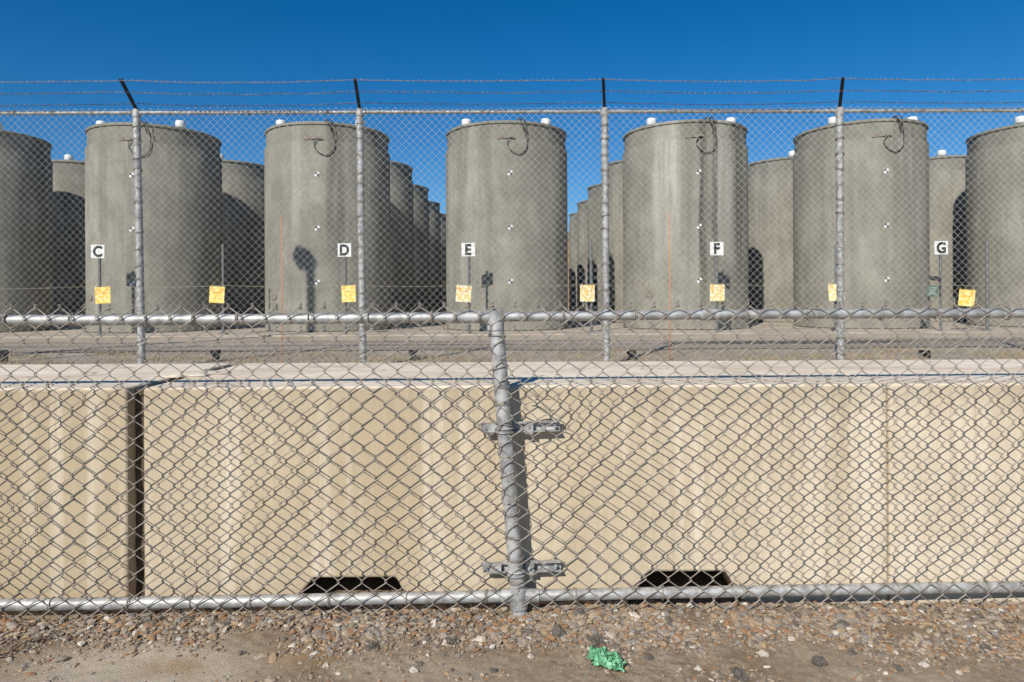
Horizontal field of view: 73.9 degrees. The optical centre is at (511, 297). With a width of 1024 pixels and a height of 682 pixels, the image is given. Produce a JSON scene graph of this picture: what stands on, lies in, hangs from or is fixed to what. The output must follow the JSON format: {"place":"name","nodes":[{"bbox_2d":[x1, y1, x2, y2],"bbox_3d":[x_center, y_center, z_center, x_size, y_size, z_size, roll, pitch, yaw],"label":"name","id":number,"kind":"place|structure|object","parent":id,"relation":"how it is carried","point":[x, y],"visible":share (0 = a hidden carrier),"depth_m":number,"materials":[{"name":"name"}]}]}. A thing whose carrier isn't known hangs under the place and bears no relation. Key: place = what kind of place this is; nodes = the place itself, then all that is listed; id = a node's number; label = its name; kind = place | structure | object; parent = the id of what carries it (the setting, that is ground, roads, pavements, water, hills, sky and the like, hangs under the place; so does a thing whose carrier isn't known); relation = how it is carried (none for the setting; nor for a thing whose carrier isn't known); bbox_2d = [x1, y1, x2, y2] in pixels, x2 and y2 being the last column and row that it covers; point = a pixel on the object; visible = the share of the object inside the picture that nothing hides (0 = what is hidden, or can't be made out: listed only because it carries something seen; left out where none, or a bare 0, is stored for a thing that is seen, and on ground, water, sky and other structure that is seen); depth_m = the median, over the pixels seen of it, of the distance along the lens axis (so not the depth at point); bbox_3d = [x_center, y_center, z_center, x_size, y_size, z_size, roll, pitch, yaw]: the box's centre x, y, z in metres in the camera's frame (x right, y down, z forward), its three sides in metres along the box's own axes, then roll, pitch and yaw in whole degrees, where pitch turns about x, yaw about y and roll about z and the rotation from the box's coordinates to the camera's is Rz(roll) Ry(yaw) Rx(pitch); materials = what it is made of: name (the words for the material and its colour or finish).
{"place":"outdoors","nodes":[
{"label":"outdoors","id":0,"kind":"place"},
{"bbox_2d":[281,220,282,361],"bbox_3d":[-3.110,-0.087,9.200,0.022,2.027,0.012,0,0,0],"label":"marker rod","id":1,"kind":"object","parent":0,"point":[282,284],"visible":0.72,"depth_m":9.20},
{"bbox_2d":[0,333,1023,681],"bbox_3d":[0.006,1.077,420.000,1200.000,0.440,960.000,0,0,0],"label":"ground","id":2,"kind":"structure","parent":0,"point":[550,665],"depth_m":2.45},
{"bbox_2d":[0,350,9,362],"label":"marker stub","id":3,"kind":"object","parent":2,"relation":"on","point":[3,354],"visible":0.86,"depth_m":9.31,"materials":[{"name":"paint"}]},
{"bbox_2d":[0,627,71,655],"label":"twig","id":4,"kind":"object","parent":2,"relation":"on","point":[31,642],"visible":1,"depth_m":2.50,"materials":[{"name":"brown wood"}]},
{"bbox_2d":[0,363,230,597],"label":"concrete block wall","id":5,"kind":"structure","parent":2,"relation":"on","point":[76,484],"depth_m":2.83,"materials":[{"name":"beige concrete"}]},
{"bbox_2d":[210,350,220,361],"bbox_3d":[-4.064,0.802,9.332,0.110,0.158,0.115,0,0,0],"label":"marker stub","id":6,"kind":"object","parent":2,"relation":"on","point":[216,353],"visible":0.76,"depth_m":9.30,"materials":[{"name":"paint"}]},
{"bbox_2d":[238,650,245,655],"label":"rock","id":7,"kind":"object","parent":2,"relation":"on","point":[241,652],"visible":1,"depth_m":2.44,"materials":[{"name":"grey stone"}]},
{"bbox_2d":[409,350,417,360],"bbox_3d":[-1.355,0.795,9.332,0.110,0.144,0.115,0,0,0],"label":"marker stub","id":8,"kind":"object","parent":2,"relation":"on","point":[414,353],"visible":0.69,"depth_m":9.29,"materials":[{"name":"paint"}]},
{"bbox_2d":[409,666,418,673],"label":"rock","id":9,"kind":"object","parent":2,"relation":"on","point":[413,669],"visible":1,"depth_m":2.33,"materials":[{"name":"white stone"}]},
{"bbox_2d":[489,668,497,672],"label":"rock","id":10,"kind":"object","parent":2,"relation":"on","point":[492,670],"visible":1,"depth_m":2.33,"materials":[{"name":"grey stone"}]},
{"bbox_2d":[0,298,1023,621],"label":"chain link fence","id":11,"kind":"object","parent":2,"relation":"on","point":[516,596],"visible":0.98,"depth_m":2.70,"materials":[{"name":"metal"}]},
{"bbox_2d":[0,77,1023,364],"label":"security fence","id":12,"kind":"object","parent":2,"relation":"on","point":[604,111],"visible":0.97,"depth_m":8.40,"materials":[{"name":"metal"}]},
{"bbox_2d":[144,361,887,606],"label":"concrete block wall","id":13,"kind":"structure","parent":2,"relation":"on","point":[603,471],"depth_m":2.83,"materials":[{"name":"beige concrete"}]},
{"bbox_2d":[527,653,534,658],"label":"rock","id":14,"kind":"object","parent":2,"relation":"on","point":[530,656],"visible":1,"depth_m":2.42,"materials":[{"name":"white stone"}]},
{"bbox_2d":[627,350,635,359],"bbox_3d":[1.636,0.788,9.332,0.110,0.128,0.115,0,0,0],"label":"marker stub","id":15,"kind":"object","parent":2,"relation":"on","point":[631,355],"visible":0.69,"depth_m":9.30,"materials":[{"name":"paint"}]},
{"bbox_2d":[644,653,654,660],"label":"rock","id":16,"kind":"object","parent":2,"relation":"on","point":[647,656],"visible":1,"depth_m":2.40,"materials":[{"name":"grey stone"}]},
{"bbox_2d":[669,233,669,359],"bbox_3d":[2.129,-0.117,9.200,0.022,2.031,0.012,0,0,0],"label":"marker rod","id":17,"kind":"object","parent":2,"relation":"on","point":[669,293],"visible":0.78,"depth_m":9.20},
{"bbox_2d":[730,666,749,681],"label":"rock","id":18,"kind":"object","parent":2,"relation":"on","point":[741,675],"visible":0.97,"depth_m":2.29,"materials":[{"name":"grey stone"}]},
{"bbox_2d":[810,655,828,666],"bbox_3d":[1.070,1.272,2.379,0.058,0.037,0.050,0,0,-12],"label":"rock","id":19,"kind":"object","parent":2,"relation":"on","point":[818,661],"visible":1,"depth_m":2.37,"materials":[{"name":"grey stone"}]},
{"bbox_2d":[788,359,1023,604],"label":"concrete block wall","id":20,"kind":"structure","parent":2,"relation":"on","point":[896,454],"depth_m":2.83,"materials":[{"name":"beige concrete"}]},
{"bbox_2d":[918,350,930,357],"bbox_3d":[5.656,0.777,9.332,0.110,0.107,0.115,0,0,0],"label":"marker stub","id":21,"kind":"object","parent":2,"relation":"on","point":[924,354],"visible":0.88,"depth_m":9.29,"materials":[{"name":"paint"}]},
{"bbox_2d":[0,598,1023,681],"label":"gravel","id":22,"kind":"structure","parent":0,"point":[853,614],"depth_m":2.59,"materials":[{"name":"gravel"}]},
{"bbox_2d":[364,641,378,651],"bbox_3d":[-0.508,1.272,2.478,0.049,0.030,0.049,0,0,25],"label":"rock","id":23,"kind":"object","parent":22,"relation":"on","point":[370,646],"visible":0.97,"depth_m":2.47,"materials":[{"name":"grey stone"}]},
{"bbox_2d":[446,637,455,643],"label":"rock","id":24,"kind":"object","parent":22,"relation":"on","point":[450,640],"visible":1,"depth_m":2.51,"materials":[{"name":"grey stone"}]},
{"bbox_2d":[550,625,566,637],"bbox_3d":[0.175,1.261,2.570,0.060,0.042,0.055,0,0,-29],"label":"rock","id":25,"kind":"object","parent":22,"relation":"on","point":[558,631],"visible":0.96,"depth_m":2.56,"materials":[{"name":"grey stone"}]},
{"bbox_2d":[573,608,584,615],"bbox_3d":[0.270,1.255,2.704,0.049,0.038,0.052,0,0,36],"label":"rock","id":26,"kind":"object","parent":22,"relation":"on","point":[578,611],"visible":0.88,"depth_m":2.70,"materials":[{"name":"grey stone"}]},
{"bbox_2d":[588,634,607,648],"bbox_3d":[0.317,1.261,2.501,0.066,0.044,0.065,0,0,-14],"label":"rock","id":27,"kind":"object","parent":22,"relation":"on","point":[596,640],"visible":0.94,"depth_m":2.49,"materials":[{"name":"grey stone"}]},
{"bbox_2d":[586,645,626,671],"bbox_3d":[0.331,1.252,2.374,0.088,0.038,0.164,0,0,-42],"label":"plastic bag","id":28,"kind":"object","parent":22,"relation":"on","point":[602,656],"visible":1,"depth_m":2.36,"materials":[{"name":"green plastic"}]},
{"bbox_2d":[666,617,672,622],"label":"rock","id":29,"kind":"object","parent":22,"relation":"on","point":[670,619],"visible":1,"depth_m":2.64,"materials":[{"name":"grey stone"}]},
{"bbox_2d":[758,650,768,656],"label":"rock","id":30,"kind":"object","parent":22,"relation":"on","point":[762,653],"visible":1,"depth_m":2.42,"materials":[{"name":"white stone"}]},
{"bbox_2d":[836,619,848,626],"bbox_3d":[1.271,1.254,2.619,0.047,0.029,0.044,0,0,-6],"label":"rock","id":31,"kind":"object","parent":22,"relation":"on","point":[845,623],"visible":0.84,"depth_m":2.61,"materials":[{"name":"grey stone"}]},
{"bbox_2d":[848,647,856,654],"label":"rock","id":32,"kind":"object","parent":22,"relation":"on","point":[851,651],"visible":1,"depth_m":2.43,"materials":[{"name":"grey stone"}]},
{"bbox_2d":[892,664,903,671],"bbox_3d":[1.323,1.269,2.332,0.038,0.025,0.034,0,0,-30],"label":"rock","id":33,"kind":"object","parent":22,"relation":"on","point":[898,667],"visible":0.99,"depth_m":2.32,"materials":[{"name":"grey stone"}]},
{"bbox_2d":[918,662,928,667],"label":"rock","id":34,"kind":"object","parent":22,"relation":"on","point":[924,664],"visible":1,"depth_m":2.35,"materials":[{"name":"white stone"}]},
{"bbox_2d":[980,644,992,651],"bbox_3d":[1.709,1.266,2.456,0.041,0.031,0.042,0,0,33],"label":"rock","id":35,"kind":"object","parent":22,"relation":"on","point":[984,646],"visible":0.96,"depth_m":2.45,"materials":[{"name":"grey stone"}]},
{"bbox_2d":[0,337,1023,351],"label":"road","id":36,"kind":"structure","parent":0,"point":[545,343],"depth_m":12.22,"materials":[{"name":"grey asphalt"}]},
{"bbox_2d":[0,321,1023,337],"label":"pavement","id":37,"kind":"structure","parent":0,"point":[414,328],"depth_m":16.56,"materials":[{"name":"concrete"}]},
{"bbox_2d":[0,122,53,332],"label":"storage cask","id":38,"kind":"object","parent":37,"relation":"on","point":[24,220],"visible":0.87,"depth_m":17.98,"materials":[{"name":"concrete"}]},
{"bbox_2d":[51,154,85,326],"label":"storage cask","id":39,"kind":"object","parent":37,"relation":"on","point":[72,247],"visible":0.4,"depth_m":21.34,"materials":[{"name":"concrete"}]},
{"bbox_2d":[91,244,104,334],"bbox_3d":[-9.734,-0.034,16.030,0.321,2.439,0.160,0,0,0],"label":"letter sign","id":40,"kind":"object","parent":37,"relation":"on","point":[95,251],"visible":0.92,"depth_m":16.01,"materials":[{"name":"white metal"}]},
{"bbox_2d":[85,120,221,332],"bbox_3d":[-9.630,-1.852,18.431,3.280,5.475,3.317,0,0,0],"label":"storage cask","id":41,"kind":"object","parent":37,"relation":"on","point":[157,198],"visible":0.82,"depth_m":17.09,"materials":[{"name":"concrete"}]},
{"bbox_2d":[219,244,227,334],"bbox_3d":[-6.809,-0.045,16.060,0.160,2.430,0.160,0,0,0],"label":"stanchion","id":42,"kind":"object","parent":37,"relation":"on","point":[223,280],"visible":0.62,"depth_m":16.03,"materials":[{"name":"grey metal"}]},
{"bbox_2d":[22,283,1023,288],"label":"barrier rope","id":43,"kind":"object","parent":42,"relation":"attached to","point":[564,285],"visible":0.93,"depth_m":16.00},
{"bbox_2d":[95,285,110,303],"bbox_3d":[-9.572,-0.076,15.937,0.355,0.429,0.025,-3,0,-1],"label":"caution sign","id":44,"kind":"object","parent":43,"relation":"hanging from","point":[101,292],"visible":0.98,"depth_m":15.93,"materials":[{"name":"yellow"}]},
{"bbox_2d":[209,285,224,302],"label":"caution sign","id":45,"kind":"object","parent":43,"relation":"hanging from","point":[219,297],"visible":0.88,"depth_m":15.93,"materials":[{"name":"yellow"}]},
{"bbox_2d":[341,285,355,301],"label":"caution sign","id":46,"kind":"object","parent":43,"relation":"hanging from","point":[350,294],"visible":0.94,"depth_m":15.93,"materials":[{"name":"yellow"}]},
{"bbox_2d":[456,285,471,301],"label":"caution sign","id":47,"kind":"object","parent":43,"relation":"hanging from","point":[461,296],"visible":0.88,"depth_m":15.93,"materials":[{"name":"yellow"}]},
{"bbox_2d":[580,283,594,301],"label":"caution sign","id":48,"kind":"object","parent":43,"relation":"hanging from","point":[585,295],"visible":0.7,"depth_m":15.93,"materials":[{"name":"yellow"}]},
{"bbox_2d":[710,283,724,300],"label":"caution sign","id":49,"kind":"object","parent":43,"relation":"hanging from","point":[717,292],"visible":0.92,"depth_m":15.93,"materials":[{"name":"yellow"}]},
{"bbox_2d":[828,284,844,300],"bbox_3d":[7.589,-0.142,15.937,0.355,0.429,0.024,-4,0,6],"label":"caution sign","id":50,"kind":"object","parent":43,"relation":"hanging from","point":[833,295],"visible":0.48,"depth_m":15.94,"materials":[{"name":"yellow"}]},
{"bbox_2d":[925,276,940,296],"bbox_3d":[9.926,-0.252,15.984,0.335,0.485,0.100,10,3,15],"label":"green board","id":51,"kind":"object","parent":43,"relation":"attached to","point":[931,288],"visible":0.94,"depth_m":15.97,"materials":[{"name":"paint"}]},
{"bbox_2d":[958,288,975,306],"bbox_3d":[10.641,-0.011,15.936,0.355,0.429,0.024,5,0,5],"label":"caution sign","id":52,"kind":"object","parent":43,"relation":"hanging from","point":[966,301],"visible":0.99,"depth_m":15.93,"materials":[{"name":"yellow"}]},
{"bbox_2d":[220,154,264,325],"bbox_3d":[-9.630,-1.852,22.880,3.279,5.475,3.279,0,0,0],"label":"storage cask","id":53,"kind":"object","parent":37,"relation":"on","point":[250,246],"visible":0.23,"depth_m":21.67,"materials":[{"name":"concrete"}]},
{"bbox_2d":[264,119,390,331],"bbox_3d":[-4.960,-1.877,18.427,3.280,5.475,3.326,0,0,0],"label":"storage cask","id":54,"kind":"object","parent":37,"relation":"on","point":[295,223],"visible":0.81,"depth_m":16.98,"materials":[{"name":"concrete"}]},
{"bbox_2d":[338,243,350,333],"bbox_3d":[-3.934,-0.065,16.030,0.317,2.442,0.160,0,0,0],"label":"letter sign","id":55,"kind":"object","parent":37,"relation":"on","point":[342,252],"visible":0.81,"depth_m":16.01,"materials":[{"name":"white metal"}]},
{"bbox_2d":[390,161,413,323],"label":"storage cask","id":56,"kind":"object","parent":37,"relation":"on","point":[398,170],"visible":0.19,"depth_m":22.04,"materials":[{"name":"concrete"}]},
{"bbox_2d":[413,184,429,311],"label":"storage cask","id":57,"kind":"object","parent":37,"relation":"on","point":[421,274],"visible":0.12,"depth_m":26.52,"materials":[{"name":"concrete"}]},
{"bbox_2d":[429,201,440,311],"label":"storage cask","id":58,"kind":"object","parent":37,"relation":"on","point":[435,289],"visible":0.11,"depth_m":31.01,"materials":[{"name":"concrete"}]},
{"bbox_2d":[440,213,445,311],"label":"storage cask","id":59,"kind":"object","parent":37,"relation":"on","point":[443,258],"visible":0.09,"depth_m":35.33,"materials":[{"name":"concrete"}]},
{"bbox_2d":[461,242,474,332],"bbox_3d":[-1.023,-0.078,16.030,0.322,2.438,0.160,0,0,0],"label":"letter sign","id":60,"kind":"object","parent":37,"relation":"on","point":[470,251],"visible":0.69,"depth_m":16.01,"materials":[{"name":"white metal"}]},
{"bbox_2d":[446,118,567,330],"bbox_3d":[-0.140,-1.902,18.425,3.280,5.475,3.329,0,0,0],"label":"storage cask","id":61,"kind":"object","parent":37,"relation":"on","point":[517,185],"visible":0.86,"depth_m":16.99,"materials":[{"name":"concrete"}]},
{"bbox_2d":[569,212,577,310],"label":"storage cask","id":62,"kind":"object","parent":37,"relation":"on","point":[572,268],"visible":0.09,"depth_m":35.51,"materials":[{"name":"concrete"}]},
{"bbox_2d":[577,200,587,310],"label":"storage cask","id":63,"kind":"object","parent":37,"relation":"on","point":[582,252],"visible":0.17,"depth_m":31.06,"materials":[{"name":"concrete"}]},
{"bbox_2d":[588,242,594,332],"bbox_3d":[1.869,-0.095,16.060,0.160,2.440,0.160,0,0,0],"label":"stanchion","id":64,"kind":"object","parent":37,"relation":"on","point":[591,280],"visible":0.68,"depth_m":16.03,"materials":[{"name":"grey metal"}]},
{"bbox_2d":[587,183,601,310],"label":"storage cask","id":65,"kind":"object","parent":37,"relation":"on","point":[597,244],"visible":0.14,"depth_m":26.49,"materials":[{"name":"concrete"}]},
{"bbox_2d":[601,160,623,322],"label":"storage cask","id":66,"kind":"object","parent":37,"relation":"on","point":[614,222],"visible":0.11,"depth_m":21.91,"materials":[{"name":"concrete"}]},
{"bbox_2d":[623,116,748,329],"bbox_3d":[4.670,-1.927,18.421,3.280,5.475,3.337,0,0,0],"label":"storage cask","id":67,"kind":"object","parent":37,"relation":"on","point":[683,225],"visible":0.92,"depth_m":17.02,"materials":[{"name":"concrete"}]},
{"bbox_2d":[710,241,723,331],"bbox_3d":[4.821,-0.105,16.030,0.318,2.429,0.160,0,0,0],"label":"letter sign","id":68,"kind":"object","parent":37,"relation":"on","point":[716,245],"visible":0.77,"depth_m":16.01,"materials":[{"name":"white metal"}]},
{"bbox_2d":[748,151,793,322],"bbox_3d":[9.390,-1.951,22.880,3.279,5.475,3.279,0,0,0],"label":"storage cask","id":69,"kind":"object","parent":37,"relation":"on","point":[764,232],"visible":0.24,"depth_m":21.70,"materials":[{"name":"concrete"}]},
{"bbox_2d":[832,245,836,330],"bbox_3d":[7.643,-0.066,16.060,0.160,2.322,0.160,0,0,0],"label":"stanchion","id":70,"kind":"object","parent":37,"relation":"on","point":[835,329],"visible":0.33,"depth_m":16.04,"materials":[{"name":"grey metal"}]},
{"bbox_2d":[793,115,929,328],"bbox_3d":[9.390,-1.951,18.414,3.280,5.475,3.351,0,0,0],"label":"storage cask","id":71,"kind":"object","parent":37,"relation":"on","point":[862,191],"visible":0.91,"depth_m":17.01,"materials":[{"name":"concrete"}]},
{"bbox_2d":[934,241,947,330],"bbox_3d":[10.095,-0.129,16.030,0.319,2.424,0.160,0,0,0],"label":"letter sign","id":72,"kind":"object","parent":37,"relation":"on","point":[941,245],"visible":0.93,"depth_m":16.01,"materials":[{"name":"white metal"}]},
{"bbox_2d":[929,150,966,321],"bbox_3d":[14.260,-1.977,22.880,3.279,5.475,3.279,0,0,0],"label":"storage cask","id":73,"kind":"object","parent":37,"relation":"on","point":[946,202],"visible":0.34,"depth_m":21.35,"materials":[{"name":"concrete"}]},
{"bbox_2d":[982,240,990,330],"bbox_3d":[11.204,-0.136,16.060,0.160,2.424,0.160,0,0,0],"label":"stanchion","id":74,"kind":"object","parent":37,"relation":"on","point":[987,279],"visible":0.7,"depth_m":16.03,"materials":[{"name":"grey metal"}]},
{"bbox_2d":[965,116,1023,326],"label":"storage cask","id":75,"kind":"object","parent":37,"relation":"on","point":[993,198],"visible":0.85,"depth_m":17.88,"materials":[{"name":"concrete"}]},
{"bbox_2d":[0,0,1023,232],"label":"sky","id":76,"kind":"structure","parent":0,"point":[186,41],"materials":[{"name":"blue"}]},
{"bbox_2d":[1,345,1023,364],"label":"dry grass","id":77,"kind":"structure","parent":0,"point":[596,356],"depth_m":9.59,"materials":[{"name":"brown plant"}]},
{"bbox_2d":[568,233,568,307],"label":"hill","id":78,"kind":"structure","parent":0,"point":[568,270],"depth_m":60.11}
]}

